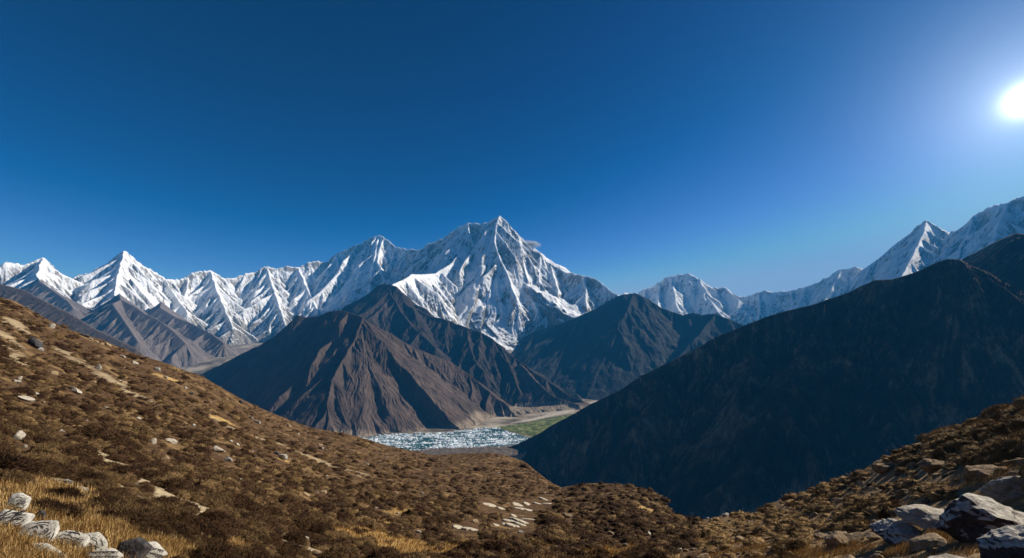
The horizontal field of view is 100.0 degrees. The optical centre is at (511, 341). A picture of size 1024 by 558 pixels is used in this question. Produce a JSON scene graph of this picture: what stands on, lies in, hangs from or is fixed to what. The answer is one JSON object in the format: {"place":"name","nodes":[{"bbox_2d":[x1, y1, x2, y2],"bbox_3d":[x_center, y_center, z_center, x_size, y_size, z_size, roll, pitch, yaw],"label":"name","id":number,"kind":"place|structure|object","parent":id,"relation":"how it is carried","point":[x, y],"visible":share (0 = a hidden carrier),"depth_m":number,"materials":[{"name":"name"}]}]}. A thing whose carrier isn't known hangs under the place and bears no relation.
{"place":"outdoors","nodes":[
{"label":"outdoors","id":0,"kind":"place"},
{"bbox_2d":[0,284,148,357],"bbox_3d":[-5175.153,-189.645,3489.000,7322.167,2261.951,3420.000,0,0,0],"label":"brown hill","id":1,"kind":"structure","parent":0,"point":[48,311],"depth_m":3331.64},
{"bbox_2d":[22,279,259,367],"bbox_3d":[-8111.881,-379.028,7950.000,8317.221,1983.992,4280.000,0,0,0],"label":"bare spur hills","id":2,"kind":"structure","parent":0,"point":[162,332],"depth_m":7305.28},
{"bbox_2d":[0,216,618,352],"bbox_3d":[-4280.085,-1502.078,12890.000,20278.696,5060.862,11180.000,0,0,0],"label":"snow mountain range","id":3,"kind":"structure","parent":0,"point":[502,282],"depth_m":11248.59,"materials":[{"name":"snow"}]},
{"bbox_2d":[180,342,597,459],"bbox_3d":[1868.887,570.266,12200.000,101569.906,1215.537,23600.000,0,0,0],"label":"valley floor","id":4,"kind":"structure","parent":0,"point":[211,363],"depth_m":4807.86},
{"bbox_2d":[200,310,589,436],"bbox_3d":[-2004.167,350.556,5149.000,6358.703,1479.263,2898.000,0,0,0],"label":"pyramid hill","id":5,"kind":"structure","parent":0,"point":[339,371],"depth_m":4664.65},
{"bbox_2d":[368,428,528,449],"bbox_3d":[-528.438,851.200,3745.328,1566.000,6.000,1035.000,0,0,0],"label":"lake","id":6,"kind":"structure","parent":0,"point":[428,440],"depth_m":3720.14,"materials":[{"name":"liquid"}]},
{"bbox_2d":[363,427,527,449],"bbox_3d":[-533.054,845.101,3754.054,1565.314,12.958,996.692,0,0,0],"label":"ice floes","id":7,"kind":"object","parent":6,"relation":"on","point":[470,443],"visible":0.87,"depth_m":3717.06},
{"bbox_2d":[341,284,583,405],"bbox_3d":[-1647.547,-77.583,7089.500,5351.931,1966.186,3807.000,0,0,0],"label":"dark back hill","id":8,"kind":"structure","parent":0,"point":[489,363],"depth_m":6719.81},
{"bbox_2d":[412,445,527,455],"bbox_3d":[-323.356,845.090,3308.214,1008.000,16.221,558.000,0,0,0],"label":"moraine","id":9,"kind":"structure","parent":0,"point":[503,450],"depth_m":3323.56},
{"bbox_2d":[0,297,1023,557],"bbox_3d":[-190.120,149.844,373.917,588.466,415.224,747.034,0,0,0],"label":"heath slope","id":10,"kind":"structure","parent":0,"point":[28,351],"depth_m":141.36,"materials":[{"name":"plant"}]},
{"bbox_2d":[0,507,34,528],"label":"mani stone","id":11,"kind":"object","parent":10,"relation":"on","point":[23,516],"visible":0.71,"depth_m":10.24,"materials":[{"name":"grey"}]},
{"bbox_2d":[4,492,30,509],"bbox_3d":[-13.381,4.382,11.604,0.552,0.606,0.156,-12,-22,-34],"label":"mani stone","id":12,"kind":"object","parent":10,"relation":"on","point":[20,499],"visible":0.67,"depth_m":11.61,"materials":[{"name":"grey"}]},
{"bbox_2d":[0,468,36,486],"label":"heath shrub","id":13,"kind":"object","parent":10,"relation":"on","point":[15,475],"visible":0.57,"depth_m":15.84,"materials":[{"name":"brown plant"}]},
{"bbox_2d":[0,448,51,475],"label":"heath shrub","id":14,"kind":"object","parent":10,"relation":"on","point":[12,461],"visible":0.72,"depth_m":18.64,"materials":[{"name":"brown plant"}]},
{"bbox_2d":[27,336,43,347],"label":"boulder","id":15,"kind":"object","parent":10,"relation":"on","point":[34,342],"visible":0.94,"depth_m":127.51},
{"bbox_2d":[19,520,59,542],"bbox_3d":[-11.197,4.583,10.118,0.772,0.719,0.122,-5,-32,-29],"label":"pale boulder","id":16,"kind":"object","parent":10,"relation":"on","point":[52,527],"visible":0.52,"depth_m":10.19,"materials":[{"name":"grey"}]},
{"bbox_2d":[22,451,65,462],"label":"heath shrub","id":17,"kind":"object","parent":10,"relation":"on","point":[47,456],"visible":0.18,"depth_m":25.39,"materials":[{"name":"brown plant"}]},
{"bbox_2d":[34,462,55,477],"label":"heath shrub","id":18,"kind":"object","parent":10,"relation":"on","point":[47,467],"visible":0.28,"depth_m":19.59,"materials":[{"name":"brown plant"}]},
{"bbox_2d":[34,445,70,456],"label":"heath shrub","id":19,"kind":"object","parent":10,"relation":"on","point":[54,450],"visible":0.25,"depth_m":28.70,"materials":[{"name":"brown plant"}]},
{"bbox_2d":[30,497,88,519],"bbox_3d":[-13.277,4.883,12.394,1.931,0.670,1.356,21,-20,-18],"label":"heath shrub","id":20,"kind":"object","parent":10,"relation":"on","point":[56,503],"visible":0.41,"depth_m":12.38,"materials":[{"name":"brown plant"}]},
{"bbox_2d":[36,456,84,480],"bbox_3d":[-21.920,6.175,20.555,2.103,1.250,2.494,-11,-33,38],"label":"heath shrub","id":21,"kind":"object","parent":10,"relation":"on","point":[62,470],"visible":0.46,"depth_m":20.42,"materials":[{"name":"brown plant"}]},
{"bbox_2d":[43,485,86,500],"bbox_3d":[-15.786,5.426,15.033,1.558,0.805,1.201,0,0,0],"label":"heath shrub","id":22,"kind":"object","parent":10,"relation":"on","point":[66,491],"visible":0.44,"depth_m":15.00,"materials":[{"name":"brown plant"}]},
{"bbox_2d":[54,530,89,548],"bbox_3d":[-10.683,4.868,10.338,0.776,0.606,0.138,15,-40,-18],"label":"mani stone","id":23,"kind":"object","parent":10,"relation":"on","point":[84,538],"visible":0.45,"depth_m":10.41,"materials":[{"name":"grey"}]},
{"bbox_2d":[51,445,95,460],"bbox_3d":[-30.977,8.090,30.238,3.076,1.601,3.193,13,-22,6],"label":"heath shrub","id":24,"kind":"object","parent":10,"relation":"on","point":[81,453],"visible":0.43,"depth_m":30.14,"materials":[{"name":"brown plant"}]},
{"bbox_2d":[79,471,106,479],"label":"heath shrub","id":25,"kind":"object","parent":10,"relation":"on","point":[95,475],"visible":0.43,"depth_m":21.66,"materials":[{"name":"brown plant"}]},
{"bbox_2d":[85,532,107,552],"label":"mani stone","id":26,"kind":"object","parent":10,"relation":"on","point":[98,540],"visible":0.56,"depth_m":10.62,"materials":[{"name":"grey"}]},
{"bbox_2d":[79,458,113,466],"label":"heath shrub","id":27,"kind":"object","parent":10,"relation":"on","point":[95,462],"visible":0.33,"depth_m":29.37,"materials":[{"name":"brown plant"}]},
{"bbox_2d":[80,478,117,491],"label":"heath shrub","id":28,"kind":"object","parent":10,"relation":"on","point":[100,483],"visible":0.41,"depth_m":18.66,"materials":[{"name":"brown plant"}]},
{"bbox_2d":[79,498,119,508],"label":"heath shrub","id":29,"kind":"object","parent":10,"relation":"on","point":[104,501],"visible":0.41,"depth_m":14.62,"materials":[{"name":"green plant"}]},
{"bbox_2d":[77,424,126,443],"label":"heath shrub","id":30,"kind":"object","parent":10,"relation":"on","point":[100,432],"visible":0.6,"depth_m":44.67,"materials":[{"name":"brown plant"}]},
{"bbox_2d":[86,548,122,557],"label":"mani stone","id":31,"kind":"object","parent":10,"relation":"on","point":[111,553],"visible":0.98,"depth_m":10.40,"materials":[{"name":"grey"}]},
{"bbox_2d":[93,469,124,483],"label":"heath shrub","id":32,"kind":"object","parent":10,"relation":"on","point":[119,479],"visible":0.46,"depth_m":24.07,"materials":[{"name":"brown plant"}]},
{"bbox_2d":[90,490,128,503],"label":"heath shrub","id":33,"kind":"object","parent":10,"relation":"on","point":[111,498],"visible":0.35,"depth_m":15.13,"materials":[{"name":"brown plant"}]},
{"bbox_2d":[96,508,122,520],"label":"heath shrub","id":34,"kind":"object","parent":10,"relation":"on","point":[109,512],"visible":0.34,"depth_m":13.71,"materials":[{"name":"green plant"}]},
{"bbox_2d":[107,464,141,479],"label":"heath shrub","id":35,"kind":"object","parent":10,"relation":"on","point":[122,469],"visible":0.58,"depth_m":29.00,"materials":[{"name":"brown plant"}]},
{"bbox_2d":[114,501,153,512],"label":"heath shrub","id":36,"kind":"object","parent":10,"relation":"on","point":[122,506],"visible":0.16,"depth_m":14.91,"materials":[{"name":"brown plant"}]},
{"bbox_2d":[117,537,152,557],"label":"mani stone","id":37,"kind":"object","parent":10,"relation":"on","point":[139,547],"visible":0.86,"depth_m":11.07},
{"bbox_2d":[116,509,160,532],"bbox_3d":[-12.661,6.082,14.442,1.787,0.758,1.564,24,-28,8],"label":"heath shrub","id":38,"kind":"object","parent":10,"relation":"on","point":[145,524],"visible":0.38,"depth_m":14.32,"materials":[{"name":"brown plant"}]},
{"bbox_2d":[121,426,159,442],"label":"heath shrub","id":39,"kind":"object","parent":10,"relation":"on","point":[135,432],"visible":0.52,"depth_m":62.63,"materials":[{"name":"brown plant"}]},
{"bbox_2d":[120,506,169,531],"bbox_3d":[-12.747,6.221,14.890,1.400,0.892,2.003,1,-38,45],"label":"heath shrub","id":40,"kind":"object","parent":10,"relation":"on","point":[150,513],"visible":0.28,"depth_m":14.82,"materials":[{"name":"brown plant"}]},
{"bbox_2d":[141,468,164,478],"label":"heath shrub","id":41,"kind":"object","parent":10,"relation":"on","point":[152,473],"visible":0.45,"depth_m":31.65,"materials":[{"name":"brown plant"}]},
{"bbox_2d":[145,541,167,557],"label":"mani stone","id":42,"kind":"object","parent":10,"relation":"on","point":[157,550],"visible":0.52,"depth_m":11.72,"materials":[{"name":"grey"}]},
{"bbox_2d":[150,496,185,507],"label":"heath shrub","id":43,"kind":"object","parent":10,"relation":"on","point":[163,500],"visible":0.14,"depth_m":18.52,"materials":[{"name":"brown plant"}]},
{"bbox_2d":[158,513,179,525],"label":"heath shrub","id":44,"kind":"object","parent":10,"relation":"on","point":[170,517],"visible":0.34,"depth_m":16.06,"materials":[{"name":"brown plant"}]},
{"bbox_2d":[160,501,194,518],"bbox_3d":[-14.085,7.207,17.867,1.676,1.108,1.761,23,-28,11],"label":"heath shrub","id":45,"kind":"object","parent":10,"relation":"on","point":[174,508],"visible":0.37,"depth_m":17.68,"materials":[{"name":"brown plant"}]},
{"bbox_2d":[161,475,197,490],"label":"heath shrub","id":46,"kind":"object","parent":10,"relation":"on","point":[174,482],"visible":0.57,"depth_m":29.75,"materials":[{"name":"brown plant"}]},
{"bbox_2d":[168,521,190,536],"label":"heath shrub","id":47,"kind":"object","parent":10,"relation":"on","point":[182,528],"visible":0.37,"depth_m":15.86,"materials":[{"name":"brown plant"}]},
{"bbox_2d":[171,511,198,523],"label":"heath shrub","id":48,"kind":"object","parent":10,"relation":"on","point":[190,516],"visible":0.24,"depth_m":17.67,"materials":[{"name":"brown plant"}]},
{"bbox_2d":[187,518,230,541],"bbox_3d":[-12.643,7.862,17.730,2.310,0.897,1.618,30,-30,-10],"label":"heath shrub","id":49,"kind":"object","parent":10,"relation":"on","point":[211,529],"visible":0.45,"depth_m":17.62,"materials":[{"name":"brown plant"}]},
{"bbox_2d":[198,498,227,507],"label":"heath shrub","id":50,"kind":"object","parent":10,"relation":"on","point":[210,502],"visible":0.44,"depth_m":27.25,"materials":[{"name":"brown plant"}]},
{"bbox_2d":[187,537,244,557],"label":"heath shrub","id":51,"kind":"object","parent":10,"relation":"on","point":[217,549],"visible":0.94,"depth_m":13.74,"materials":[{"name":"brown plant"}]},
{"bbox_2d":[203,510,232,520],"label":"heath shrub","id":52,"kind":"object","parent":10,"relation":"on","point":[212,514],"visible":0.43,"depth_m":21.93,"materials":[{"name":"brown plant"}]},
{"bbox_2d":[203,493,232,502],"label":"heath shrub","id":53,"kind":"object","parent":10,"relation":"on","point":[212,496],"visible":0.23,"depth_m":29.10,"materials":[{"name":"brown plant"}]},
{"bbox_2d":[204,488,236,499],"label":"heath shrub","id":54,"kind":"object","parent":10,"relation":"on","point":[220,493],"visible":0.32,"depth_m":31.46,"materials":[{"name":"brown plant"}]},
{"bbox_2d":[215,519,258,531],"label":"heath shrub","id":55,"kind":"object","parent":10,"relation":"on","point":[233,524],"visible":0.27,"depth_m":21.47,"materials":[{"name":"brown plant"}]},
{"bbox_2d":[234,501,259,512],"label":"heath shrub","id":56,"kind":"object","parent":10,"relation":"on","point":[245,506],"visible":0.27,"depth_m":29.43,"materials":[{"name":"brown plant"}]},
{"bbox_2d":[232,495,262,506],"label":"heath shrub","id":57,"kind":"object","parent":10,"relation":"on","point":[245,499],"visible":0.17,"depth_m":32.81,"materials":[{"name":"brown plant"}]},
{"bbox_2d":[237,529,264,545],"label":"heath shrub","id":58,"kind":"object","parent":10,"relation":"on","point":[251,537],"visible":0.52,"depth_m":20.54,"materials":[{"name":"brown plant"}]},
{"bbox_2d":[246,545,271,557],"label":"heath shrub","id":59,"kind":"object","parent":10,"relation":"on","point":[264,551],"visible":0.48,"depth_m":17.66,"materials":[{"name":"brown plant"}]},
{"bbox_2d":[251,525,277,539],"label":"heath shrub","id":60,"kind":"object","parent":10,"relation":"on","point":[264,531],"visible":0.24,"depth_m":22.78,"materials":[{"name":"brown plant"}]},
{"bbox_2d":[256,514,278,526],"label":"heath shrub","id":61,"kind":"object","parent":10,"relation":"on","point":[268,520],"visible":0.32,"depth_m":26.70,"materials":[{"name":"brown plant"}]},
{"bbox_2d":[263,504,282,515],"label":"heath shrub","id":62,"kind":"object","parent":10,"relation":"on","point":[272,509],"visible":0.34,"depth_m":31.24,"materials":[{"name":"brown plant"}]},
{"bbox_2d":[272,543,301,556],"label":"heath shrub","id":63,"kind":"object","parent":10,"relation":"on","point":[287,551],"visible":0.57,"depth_m":20.77,"materials":[{"name":"brown plant"}]},
{"bbox_2d":[283,529,307,545],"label":"heath shrub","id":64,"kind":"object","parent":10,"relation":"on","point":[295,535],"visible":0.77,"depth_m":25.87,"materials":[{"name":"brown plant"}]},
{"bbox_2d":[292,513,323,530],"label":"heath shrub","id":65,"kind":"object","parent":10,"relation":"on","point":[303,522],"visible":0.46,"depth_m":31.61,"materials":[{"name":"brown plant"}]},
{"bbox_2d":[307,521,327,535],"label":"heath shrub","id":66,"kind":"object","parent":10,"relation":"on","point":[319,528],"visible":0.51,"depth_m":31.48,"materials":[{"name":"brown plant"}]},
{"bbox_2d":[317,543,360,557],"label":"heath shrub","id":67,"kind":"object","parent":10,"relation":"on","point":[347,551],"visible":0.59,"depth_m":23.98,"materials":[{"name":"brown plant"}]},
{"bbox_2d":[325,530,356,539],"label":"heath shrub","id":68,"kind":"object","parent":10,"relation":"on","point":[334,535],"visible":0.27,"depth_m":31.50,"materials":[{"name":"brown plant"}]},
{"bbox_2d":[367,489,391,498],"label":"heath shrub","id":69,"kind":"object","parent":10,"relation":"on","point":[383,494],"visible":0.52,"depth_m":91.14,"materials":[{"name":"brown plant"}]},
{"bbox_2d":[368,547,397,557],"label":"heath shrub","id":70,"kind":"object","parent":10,"relation":"on","point":[384,552],"visible":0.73,"depth_m":27.12,"materials":[{"name":"brown plant"}]},
{"bbox_2d":[438,549,466,557],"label":"heath shrub","id":71,"kind":"object","parent":10,"relation":"on","point":[450,553],"visible":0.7,"depth_m":33.19,"materials":[{"name":"brown plant"}]},
{"bbox_2d":[459,539,482,549],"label":"heath shrub","id":72,"kind":"object","parent":10,"relation":"on","point":[472,544],"visible":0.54,"depth_m":37.63,"materials":[{"name":"brown plant"}]},
{"bbox_2d":[481,538,506,552],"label":"heath shrub","id":73,"kind":"object","parent":10,"relation":"on","point":[493,545],"visible":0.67,"depth_m":38.18,"materials":[{"name":"brown plant"}]},
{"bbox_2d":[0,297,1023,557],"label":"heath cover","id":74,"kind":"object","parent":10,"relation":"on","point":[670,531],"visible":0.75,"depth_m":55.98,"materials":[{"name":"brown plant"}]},
{"bbox_2d":[0,377,1023,557],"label":"dry grass","id":75,"kind":"structure","parent":10,"relation":"on","point":[115,533],"depth_m":13.42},
{"bbox_2d":[510,546,535,554],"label":"heath shrub","id":76,"kind":"object","parent":10,"relation":"on","point":[521,550],"visible":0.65,"depth_m":34.22,"materials":[{"name":"brown plant"}]},
{"bbox_2d":[525,538,549,545],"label":"heath shrub","id":77,"kind":"object","parent":10,"relation":"on","point":[537,541],"visible":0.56,"depth_m":41.60,"materials":[{"name":"brown plant"}]},
{"bbox_2d":[528,550,560,557],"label":"heath shrub","id":78,"kind":"object","parent":10,"relation":"on","point":[543,555],"visible":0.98,"depth_m":31.80,"materials":[{"name":"brown plant"}]},
{"bbox_2d":[642,549,667,557],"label":"heath shrub","id":79,"kind":"object","parent":10,"relation":"on","point":[653,554],"visible":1,"depth_m":28.49,"materials":[{"name":"brown plant"}]},
{"bbox_2d":[769,540,790,552],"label":"heath shrub","id":80,"kind":"object","parent":10,"relation":"on","point":[776,544],"visible":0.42,"depth_m":19.84,"materials":[{"name":"brown plant"}]},
{"bbox_2d":[784,539,807,550],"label":"heath shrub","id":81,"kind":"object","parent":10,"relation":"on","point":[797,545],"visible":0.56,"depth_m":19.00,"materials":[{"name":"brown plant"}]},
{"bbox_2d":[824,531,848,550],"bbox_3d":[12.351,7.601,16.165,1.030,0.732,0.716,0,0,0],"label":"boulder","id":82,"kind":"object","parent":10,"relation":"on","point":[834,539],"visible":0.77,"depth_m":16.07,"materials":[{"name":"brown stone"}]},
{"bbox_2d":[844,532,864,542],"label":"stone","id":83,"kind":"object","parent":10,"relation":"on","point":[854,536],"visible":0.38,"depth_m":16.07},
{"bbox_2d":[847,499,874,514],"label":"heath shrub","id":84,"kind":"object","parent":10,"relation":"on","point":[864,503],"visible":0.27,"depth_m":22.47,"materials":[{"name":"brown plant"}]},
{"bbox_2d":[864,532,881,540],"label":"stone","id":85,"kind":"object","parent":10,"relation":"on","point":[871,536],"visible":0.83,"depth_m":15.42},
{"bbox_2d":[871,463,893,473],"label":"boulder","id":86,"kind":"object","parent":10,"relation":"on","point":[880,468],"visible":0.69,"depth_m":34.72,"materials":[{"name":"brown stone"}]},
{"bbox_2d":[875,503,900,519],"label":"heath shrub","id":87,"kind":"object","parent":10,"relation":"on","point":[882,514],"visible":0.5,"depth_m":18.68,"materials":[{"name":"brown plant"}]},
{"bbox_2d":[869,518,920,546],"bbox_3d":[12.365,6.108,13.375,1.882,0.933,1.580,6,0,0],"label":"boulder","id":88,"kind":"object","parent":10,"relation":"on","point":[889,531],"visible":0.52,"depth_m":13.26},
{"bbox_2d":[894,489,909,497],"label":"stone","id":89,"kind":"object","parent":10,"relation":"on","point":[900,493],"visible":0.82,"depth_m":21.31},
{"bbox_2d":[895,504,943,530],"bbox_3d":[13.133,5.471,13.058,2.254,0.622,1.486,3,0,0],"label":"boulder","id":90,"kind":"object","parent":10,"relation":"on","point":[926,517],"visible":0.48,"depth_m":13.11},
{"bbox_2d":[909,533,949,552],"bbox_3d":[11.285,5.377,11.551,1.109,0.454,0.970,-3,-34,-35],"label":"stone","id":91,"kind":"object","parent":10,"relation":"on","point":[924,541],"visible":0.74,"depth_m":11.36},
{"bbox_2d":[917,458,945,473],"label":"boulder","id":92,"kind":"object","parent":10,"relation":"on","point":[928,466],"visible":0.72,"depth_m":21.93,"materials":[{"name":"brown stone"}]},
{"bbox_2d":[928,554,965,557],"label":"boulder","id":93,"kind":"object","parent":10,"relation":"on","point":[945,556],"visible":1,"depth_m":8.24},
{"bbox_2d":[936,493,1023,543],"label":"boulder","id":94,"kind":"object","parent":10,"relation":"on","point":[971,518],"visible":0.69,"depth_m":10.19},
{"bbox_2d":[963,464,999,481],"bbox_3d":[17.285,4.923,15.803,0.975,0.768,1.118,0,0,44],"label":"boulder","id":95,"kind":"object","parent":10,"relation":"on","point":[973,472],"visible":0.62,"depth_m":15.68,"materials":[{"name":"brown stone"}]},
{"bbox_2d":[970,420,997,435],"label":"heath shrub","id":96,"kind":"object","parent":10,"relation":"on","point":[992,423],"visible":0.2,"depth_m":23.42,"materials":[{"name":"brown plant"}]},
{"bbox_2d":[977,402,1014,417],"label":"heath shrub","id":97,"kind":"object","parent":10,"relation":"on","point":[990,409],"visible":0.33,"depth_m":27.41,"materials":[{"name":"brown plant"}]},
{"bbox_2d":[973,433,1023,460],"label":"heath shrub","id":98,"kind":"object","parent":10,"relation":"on","point":[1002,445],"visible":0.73,"depth_m":17.11,"materials":[{"name":"brown plant"}]},
{"bbox_2d":[976,524,1023,557],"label":"boulder","id":99,"kind":"object","parent":10,"relation":"on","point":[1005,542],"visible":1,"depth_m":7.83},
{"bbox_2d":[978,476,1023,502],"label":"boulder","id":100,"kind":"object","parent":10,"relation":"on","point":[1000,490],"visible":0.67,"depth_m":12.34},
{"bbox_2d":[982,411,1023,436],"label":"heath shrub","id":101,"kind":"object","parent":10,"relation":"on","point":[998,431],"visible":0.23,"depth_m":21.00,"materials":[{"name":"brown plant"}]},
{"bbox_2d":[986,452,1021,464],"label":"heath shrub","id":102,"kind":"object","parent":10,"relation":"on","point":[997,458],"visible":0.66,"depth_m":16.56,"materials":[{"name":"brown plant"}]},
{"bbox_2d":[0,0,1023,296],"label":"sky","id":103,"kind":"structure","parent":0,"point":[744,147],"materials":[{"name":"blue"}]},
{"bbox_2d":[493,413,574,436],"bbox_3d":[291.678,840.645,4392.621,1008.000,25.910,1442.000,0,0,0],"label":"meadow","id":104,"kind":"structure","parent":0,"point":[532,428],"depth_m":4242.85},
{"bbox_2d":[513,401,595,422],"bbox_3d":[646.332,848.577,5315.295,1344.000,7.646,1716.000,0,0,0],"label":"river bed","id":105,"kind":"object","parent":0,"point":[550,414],"visible":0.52,"depth_m":4916.68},
{"bbox_2d":[510,293,742,399],"bbox_3d":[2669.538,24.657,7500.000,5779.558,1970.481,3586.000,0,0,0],"label":"blue shaded hill","id":106,"kind":"structure","parent":0,"point":[612,346],"depth_m":7472.20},
{"bbox_2d":[619,266,862,325],"bbox_3d":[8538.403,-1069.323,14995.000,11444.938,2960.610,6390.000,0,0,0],"label":"snow range","id":107,"kind":"structure","parent":0,"point":[686,293],"depth_m":14772.42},
{"bbox_2d":[507,259,1023,518],"bbox_3d":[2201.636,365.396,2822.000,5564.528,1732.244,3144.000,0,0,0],"label":"dark hill","id":108,"kind":"structure","parent":0,"point":[751,417],"depth_m":2448.75,"materials":[{"name":"stone"}]},
{"bbox_2d":[829,196,1023,298],"bbox_3d":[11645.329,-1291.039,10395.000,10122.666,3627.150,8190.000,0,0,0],"label":"snow peak","id":109,"kind":"structure","parent":0,"point":[924,244],"depth_m":9672.28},
{"bbox_2d":[962,233,1023,291],"bbox_3d":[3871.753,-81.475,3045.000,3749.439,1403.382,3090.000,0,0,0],"label":"dark shoulder","id":110,"kind":"object","parent":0,"point":[1002,259],"visible":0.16,"depth_m":2946.72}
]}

